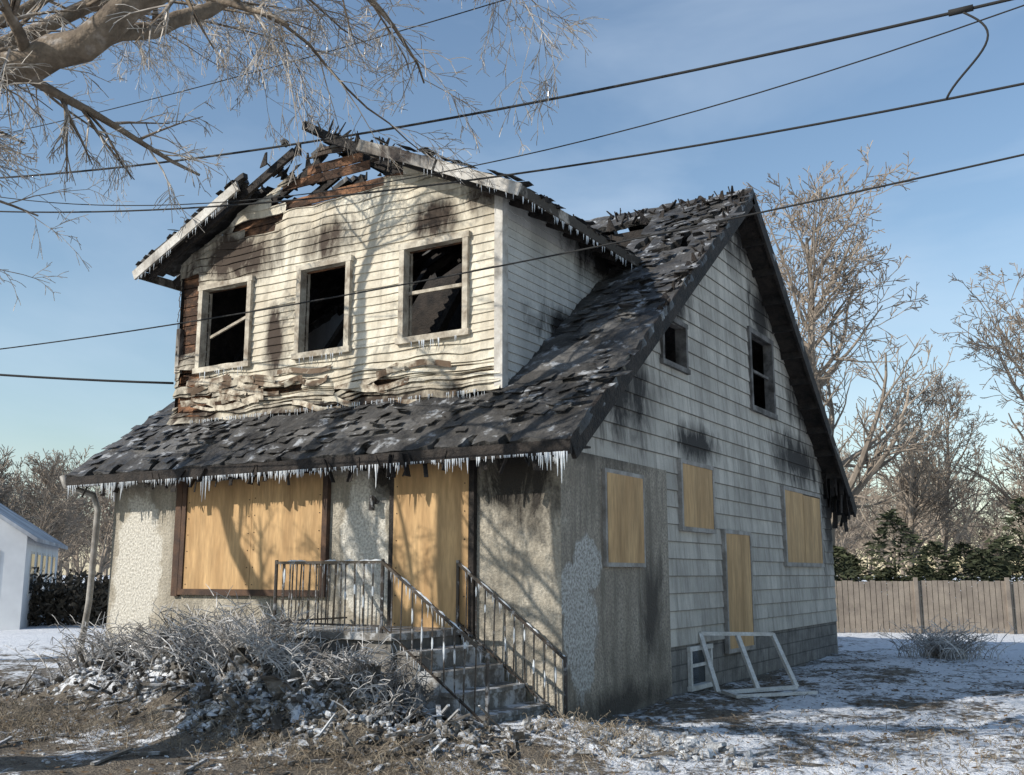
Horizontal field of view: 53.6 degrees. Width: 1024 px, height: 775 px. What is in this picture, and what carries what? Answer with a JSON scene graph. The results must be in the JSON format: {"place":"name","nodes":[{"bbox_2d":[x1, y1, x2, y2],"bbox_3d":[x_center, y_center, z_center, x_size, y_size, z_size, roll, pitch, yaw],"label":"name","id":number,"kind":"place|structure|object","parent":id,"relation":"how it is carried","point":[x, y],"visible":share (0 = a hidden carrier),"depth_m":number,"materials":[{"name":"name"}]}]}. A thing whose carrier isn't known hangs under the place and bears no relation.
{"place":"outdoors","nodes":[
{"label":"outdoors","id":0,"kind":"place"},
{"bbox_2d":[177,153,493,416],"bbox_3d":[-2.592,-1.422,14.231,5.850,3.735,0.020,-6,-12,31],"label":"dormer sheathing","id":1,"kind":"object","parent":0,"point":[315,178],"visible":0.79,"depth_m":14.72,"materials":[{"name":"brown wood"}]},
{"bbox_2d":[167,145,499,425],"bbox_3d":[-2.664,-1.542,14.131,5.850,3.886,0.200,-6,-12,31],"label":"dormer siding","id":2,"kind":"object","parent":1,"relation":"attached to","point":[372,232],"visible":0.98,"depth_m":13.80,"materials":[{"name":"white wood"}]},
{"bbox_2d":[180,359,455,424],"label":"peeled siding strips","id":3,"kind":"object","parent":2,"relation":"attached to","point":[217,384],"visible":0.98,"depth_m":14.24,"materials":[{"name":"plastic"}]},
{"bbox_2d":[192,230,471,374],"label":"dormer window frames","id":4,"kind":"structure","parent":2,"relation":"attached to","point":[405,292],"depth_m":13.92,"materials":[{"name":"white wood"}]},
{"bbox_2d":[174,195,507,388],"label":"dormer corner boards","id":5,"kind":"object","parent":2,"relation":"attached to","point":[501,287],"visible":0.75,"depth_m":12.60,"materials":[{"name":"white wood"}]},
{"bbox_2d":[306,123,639,258],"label":"dormer roof","id":6,"kind":"structure","parent":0,"point":[519,197],"depth_m":14.12,"materials":[{"name":"black wood"}]},
{"bbox_2d":[132,139,521,279],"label":"dormer rake boards","id":7,"kind":"object","parent":6,"relation":"attached to","point":[504,184],"visible":0.91,"depth_m":13.35,"materials":[{"name":"white wood"}]},
{"bbox_2d":[139,185,640,290],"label":"dormer eave fascia","id":8,"kind":"structure","parent":6,"relation":"attached to","point":[550,208],"depth_m":13.68,"materials":[{"name":"white wood"}]},
{"bbox_2d":[0,575,1023,774],"bbox_3d":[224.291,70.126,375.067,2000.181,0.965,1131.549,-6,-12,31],"label":"ground","id":9,"kind":"structure","parent":0,"point":[22,639],"depth_m":10.66,"materials":[{"name":"white snow"}]},
{"bbox_2d":[0,519,58,630],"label":"walls","id":10,"kind":"structure","parent":9,"relation":"on","point":[17,546],"depth_m":29.88,"materials":[{"name":"white paint"}]},
{"bbox_2d":[0,503,67,549],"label":"roof","id":11,"kind":"structure","parent":10,"relation":"on","point":[23,525],"depth_m":33.41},
{"bbox_2d":[27,551,55,595],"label":"window frames","id":12,"kind":"structure","parent":10,"relation":"attached to","point":[38,553],"depth_m":32.68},
{"bbox_2d":[28,554,55,593],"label":"windows","id":13,"kind":"structure","parent":10,"relation":"attached to","point":[38,565],"depth_m":33.23,"materials":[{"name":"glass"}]},
{"bbox_2d":[27,566,108,625],"bbox_3d":[-13.228,6.700,32.371,5.988,2.048,2.701,0,-10,0],"label":"hedge","id":14,"kind":"object","parent":9,"relation":"on","point":[58,600],"visible":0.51,"depth_m":31.77,"materials":[{"name":"green plant"}]},
{"bbox_2d":[4,608,193,681],"bbox_3d":[-5.115,3.386,13.167,2.492,1.154,2.368,-6,-12,31],"label":"frozen shrub","id":15,"kind":"object","parent":9,"relation":"on","point":[99,648],"visible":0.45,"depth_m":12.85,"materials":[{"name":"grey plant"}]},
{"bbox_2d":[0,674,286,758],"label":"dead weeds","id":16,"kind":"object","parent":9,"relation":"on","point":[53,729],"visible":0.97,"depth_m":10.47,"materials":[{"name":"brown plant"}]},
{"bbox_2d":[95,597,237,694],"bbox_3d":[-4.206,3.104,12.376,2.406,1.080,1.663,-6,-12,31],"label":"frozen shrub","id":17,"kind":"object","parent":9,"relation":"on","point":[150,638],"visible":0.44,"depth_m":12.21,"materials":[{"name":"grey plant"}]},
{"bbox_2d":[147,587,316,688],"bbox_3d":[-3.159,2.803,11.420,2.331,1.186,1.888,-6,-12,31],"label":"frozen shrub","id":18,"kind":"object","parent":9,"relation":"on","point":[214,651],"visible":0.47,"depth_m":11.29,"materials":[{"name":"grey plant"}]},
{"bbox_2d":[185,605,388,694],"bbox_3d":[-2.346,2.724,10.424,2.200,0.982,1.525,1,-10,-3],"label":"frozen shrub","id":19,"kind":"object","parent":9,"relation":"on","point":[280,658],"visible":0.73,"depth_m":10.37,"materials":[{"name":"grey plant"}]},
{"bbox_2d":[0,0,608,310],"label":"overhanging tree","id":20,"kind":"object","parent":9,"relation":"on","point":[34,53],"visible":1,"depth_m":8.62,"materials":[{"name":"brown plant"}]},
{"bbox_2d":[105,442,562,717],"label":"front stucco wall","id":21,"kind":"structure","parent":9,"relation":"on","point":[519,536],"depth_m":12.16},
{"bbox_2d":[170,470,331,596],"bbox_3d":[-3.474,1.914,13.335,2.770,1.650,0.070,-6,-12,31],"label":"front window trim","id":22,"kind":"structure","parent":21,"relation":"attached to","point":[179,540],"depth_m":13.49,"materials":[{"name":"brown wood"}]},
{"bbox_2d":[182,472,322,589],"bbox_3d":[-3.417,1.901,13.296,2.470,1.460,0.030,-6,-12,31],"label":"window plywood","id":23,"kind":"object","parent":22,"relation":"attached to","point":[284,523],"depth_m":13.26,"materials":[{"name":"beige wood"}]},
{"bbox_2d":[185,477,464,625],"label":"plywood screws","id":24,"kind":"object","parent":23,"relation":"attached to","point":[318,548],"visible":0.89,"depth_m":12.78,"materials":[{"name":"grey metal"}]},
{"bbox_2d":[368,495,378,510],"bbox_3d":[-1.668,1.397,12.263,0.092,0.190,0.152,-10,-14,43],"label":"porch lamp","id":25,"kind":"object","parent":21,"relation":"attached to","point":[373,500],"visible":1,"depth_m":12.23,"materials":[{"name":"metal"}]},
{"bbox_2d":[387,445,476,637],"bbox_3d":[-0.933,1.774,11.797,1.210,2.170,0.070,-6,-12,31],"label":"door trim","id":26,"kind":"structure","parent":21,"relation":"attached to","point":[472,547],"depth_m":11.54,"materials":[{"name":"wood"}]},
{"bbox_2d":[392,461,468,630],"bbox_3d":[-0.948,1.769,11.774,1.070,2.030,0.025,-6,-12,31],"label":"door plywood","id":27,"kind":"object","parent":26,"relation":"attached to","point":[430,527],"depth_m":11.75,"materials":[{"name":"beige wood"}]},
{"bbox_2d":[22,664,676,774],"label":"dead weeds","id":28,"kind":"object","parent":9,"relation":"on","point":[438,766],"visible":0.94,"depth_m":8.64,"materials":[{"name":"brown plant"}]},
{"bbox_2d":[287,631,437,726],"bbox_3d":[-1.455,2.820,9.789,1.446,0.884,1.127,-3,-11,14],"label":"frozen shrub","id":29,"kind":"object","parent":9,"relation":"on","point":[360,665],"visible":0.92,"depth_m":9.70,"materials":[{"name":"grey plant"}]},
{"bbox_2d":[268,635,460,693],"bbox_3d":[-1.632,3.311,11.196,1.700,1.130,1.270,-6,-12,31],"label":"porch landing base","id":30,"kind":"object","parent":9,"relation":"on","point":[426,643],"visible":0.07,"depth_m":10.63,"materials":[{"name":"concrete"}]},
{"bbox_2d":[265,625,549,723],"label":"concrete steps","id":31,"kind":"structure","parent":9,"relation":"on","point":[508,701],"depth_m":10.40,"materials":[{"name":"grey concrete"}]},
{"bbox_2d":[272,559,567,724],"bbox_3d":[-1.029,2.780,10.912,3.055,1.830,1.247,-6,-12,31],"label":"iron railing","id":32,"kind":"object","parent":31,"relation":"on","point":[384,564],"visible":0.88,"depth_m":10.77,"materials":[{"name":"black metal"}]},
{"bbox_2d":[0,621,830,774],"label":"charred debris pile","id":33,"kind":"object","parent":9,"relation":"on","point":[210,687],"visible":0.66,"depth_m":9.70,"materials":[{"name":"rubble"},{"name":"dry twigs"},{"name":"snow"}]},
{"bbox_2d":[231,223,697,378],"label":"interior wall","id":34,"kind":"structure","parent":9,"relation":"on","point":[436,311],"depth_m":19.09,"materials":[{"name":"brown wood"}]},
{"bbox_2d":[0,408,1023,585],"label":"distant trees","id":35,"kind":"object","parent":9,"relation":"on","point":[66,521],"visible":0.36,"depth_m":56.27,"materials":[{"name":"brown plant"}]},
{"bbox_2d":[0,650,1023,774],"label":"ice chunks","id":36,"kind":"object","parent":9,"relation":"on","point":[692,741],"visible":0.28,"depth_m":9.15,"materials":[{"name":"white ice"}]},
{"bbox_2d":[0,651,1023,774],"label":"leaf litter","id":37,"kind":"object","parent":9,"relation":"on","point":[550,768],"visible":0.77,"depth_m":10.51,"materials":[{"name":"brown plant"}]},
{"bbox_2d":[241,313,837,647],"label":"walls","id":38,"kind":"structure","parent":9,"relation":"on","point":[319,337],"depth_m":19.16,"materials":[{"name":"grey plastic"}]},
{"bbox_2d":[65,120,856,531],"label":"charred roof timbers","id":39,"kind":"object","parent":38,"relation":"on","point":[757,246],"visible":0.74,"depth_m":14.72,"materials":[{"name":"brown wood"}]},
{"bbox_2d":[60,475,100,667],"bbox_3d":[-6.280,2.702,14.540,0.624,2.897,0.129,1,-10,-5],"label":"downspout","id":40,"kind":"object","parent":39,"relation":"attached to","point":[93,556],"visible":0.74,"depth_m":14.60,"materials":[{"name":"paint"}]},
{"bbox_2d":[66,188,752,476],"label":"front roof slope","id":41,"kind":"structure","parent":39,"relation":"on","point":[558,352],"depth_m":13.01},
{"bbox_2d":[136,138,461,309],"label":"dormer roof","id":42,"kind":"structure","parent":41,"relation":"on","point":[175,266],"depth_m":15.80,"materials":[{"name":"wood"}]},
{"bbox_2d":[174,278,324,413],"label":"wall","id":43,"kind":"structure","parent":42,"relation":"attached to","point":[225,346],"depth_m":16.47,"materials":[{"name":"brown wood"}]},
{"bbox_2d":[67,157,631,717],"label":"icicles","id":44,"kind":"object","parent":41,"relation":"hanging from","point":[397,467],"visible":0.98,"depth_m":11.75,"materials":[{"name":"clear ice"}]},
{"bbox_2d":[87,137,751,464],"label":"loose shingles","id":45,"kind":"object","parent":41,"relation":"on","point":[599,361],"visible":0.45,"depth_m":13.35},
{"bbox_2d":[601,187,839,512],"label":"roof slope","id":46,"kind":"structure","parent":39,"relation":"on","point":[758,381],"depth_m":19.30,"materials":[{"name":"black wood"}]},
{"bbox_2d":[582,229,830,506],"bbox_3d":[3.550,-0.774,16.528,0.044,4.790,11.750,-6,-12,31],"label":"side siding","id":47,"kind":"object","parent":38,"relation":"attached to","point":[661,416],"visible":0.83,"depth_m":15.92,"materials":[{"name":"white wood"}]},
{"bbox_2d":[660,318,777,419],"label":"gable window frames","id":48,"kind":"structure","parent":47,"relation":"attached to","point":[681,364],"depth_m":17.27,"materials":[{"name":"grey wood"}]},
{"bbox_2d":[666,472,836,647],"bbox_3d":[4.327,2.941,17.133,0.028,2.300,8.780,-6,-12,31],"label":"side siding","id":49,"kind":"object","parent":38,"relation":"attached to","point":[788,597],"visible":0.77,"depth_m":16.37,"materials":[{"name":"white wood"}]},
{"bbox_2d":[602,458,824,653],"bbox_3d":[3.592,2.707,15.887,0.070,2.730,9.750,-6,-12,31],"label":"side window trim","id":50,"kind":"structure","parent":49,"relation":"attached to","point":[682,527],"depth_m":14.99,"materials":[{"name":"wood"}]},
{"bbox_2d":[607,463,822,648],"bbox_3d":[3.604,2.704,15.868,0.040,2.610,9.630,-6,-12,31],"label":"side plywood","id":51,"kind":"object","parent":50,"relation":"attached to","point":[626,522],"visible":0.99,"depth_m":14.96,"materials":[{"name":"beige wood"}]},
{"bbox_2d":[422,707,782,773],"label":"dead weeds","id":52,"kind":"object","parent":9,"relation":"on","point":[591,729],"visible":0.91,"depth_m":9.17,"materials":[{"name":"brown plant"}]},
{"bbox_2d":[560,452,671,720],"bbox_3d":[1.300,2.444,12.111,0.004,3.165,2.980,-6,-12,31],"label":"side stucco","id":53,"kind":"object","parent":9,"relation":"on","point":[616,639],"visible":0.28,"depth_m":11.79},
{"bbox_2d":[671,622,837,694],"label":"foundation wall","id":54,"kind":"structure","parent":9,"relation":"on","point":[801,646],"depth_m":16.60,"materials":[{"name":"concrete"}]},
{"bbox_2d":[687,643,712,691],"bbox_3d":[2.579,3.880,14.103,0.175,0.580,0.900,-6,-12,31],"label":"basement window frame","id":55,"kind":"object","parent":54,"relation":"attached to","point":[707,683],"visible":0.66,"depth_m":13.94,"materials":[{"name":"white wood"}]},
{"bbox_2d":[692,650,704,683],"bbox_3d":[2.547,3.883,14.122,0.020,0.460,0.720,-6,-12,31],"label":"basement window glass","id":56,"kind":"object","parent":55,"relation":"in","point":[699,671],"visible":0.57,"depth_m":14.21,"materials":[{"name":"black glass"}]},
{"bbox_2d":[492,689,1023,774],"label":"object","id":57,"kind":"object","parent":9,"relation":"on","point":[893,746],"visible":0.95,"depth_m":9.41,"materials":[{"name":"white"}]},
{"bbox_2d":[698,632,817,697],"bbox_3d":[3.331,3.757,13.849,1.514,0.800,1.103,5,-11,-25],"label":"discarded window frame","id":58,"kind":"object","parent":9,"relation":"on","point":[734,693],"visible":1,"depth_m":13.99,"materials":[{"name":"white wood"}]},
{"bbox_2d":[743,140,960,570],"bbox_3d":[10.284,-0.450,33.769,8.001,16.758,9.415,-6,-12,31],"label":"bare tree","id":59,"kind":"object","parent":9,"relation":"on","point":[813,314],"visible":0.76,"depth_m":33.70,"materials":[{"name":"brown plant"}]},
{"bbox_2d":[840,370,998,575],"bbox_3d":[14.881,3.987,37.159,5.463,9.170,3.910,-6,-12,31],"label":"bare tree","id":60,"kind":"object","parent":9,"relation":"on","point":[913,506],"visible":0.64,"depth_m":37.05,"materials":[{"name":"brown plant"}]},
{"bbox_2d":[833,494,1023,630],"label":"evergreen tree row","id":61,"kind":"object","parent":9,"relation":"on","point":[846,565],"visible":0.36,"depth_m":30.97,"materials":[{"name":"green plant"}]},
{"bbox_2d":[835,577,1023,633],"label":"wooden fence","id":62,"kind":"object","parent":9,"relation":"on","point":[1004,589],"visible":0.45,"depth_m":27.88,"materials":[{"name":"brown wood"}]},
{"bbox_2d":[878,371,1004,573],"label":"bare tree","id":63,"kind":"object","parent":9,"relation":"on","point":[942,486],"visible":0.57,"depth_m":40.21,"materials":[{"name":"brown plant"}]},
{"bbox_2d":[877,615,1021,663],"bbox_3d":[8.362,4.820,19.485,2.521,0.893,2.642,-6,-12,31],"label":"frozen shrub","id":64,"kind":"object","parent":9,"relation":"on","point":[943,645],"visible":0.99,"depth_m":19.41,"materials":[{"name":"grey plant"}]},
{"bbox_2d":[930,263,1023,518],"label":"bare tree","id":65,"kind":"object","parent":9,"relation":"on","point":[1019,357],"visible":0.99,"depth_m":36.24,"materials":[{"name":"brown plant"}]},
{"bbox_3d":[-14.420,0.177,17.583,0.339,9.800,2.000,-6,-12,31],"label":"utility pole","id":66,"kind":"object","parent":9,"relation":"on","visible":0},
{"bbox_2d":[0,0,1023,383],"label":"power lines","id":67,"kind":"object","parent":66,"relation":"attached to","point":[960,10],"visible":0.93,"depth_m":8.68,"materials":[{"name":"metal"}]},
{"bbox_2d":[0,0,1023,574],"label":"sky","id":68,"kind":"structure","parent":0,"point":[959,223],"materials":[{"name":"blue"}]},
{"bbox_2d":[508,199,612,381],"bbox_3d":[0.769,-0.983,14.043,0.023,2.505,3.423,-6,-12,31],"label":"dormer side siding","id":69,"kind":"object","parent":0,"point":[546,295],"visible":0.94,"depth_m":13.42,"materials":[{"name":"white wood"}]}
]}

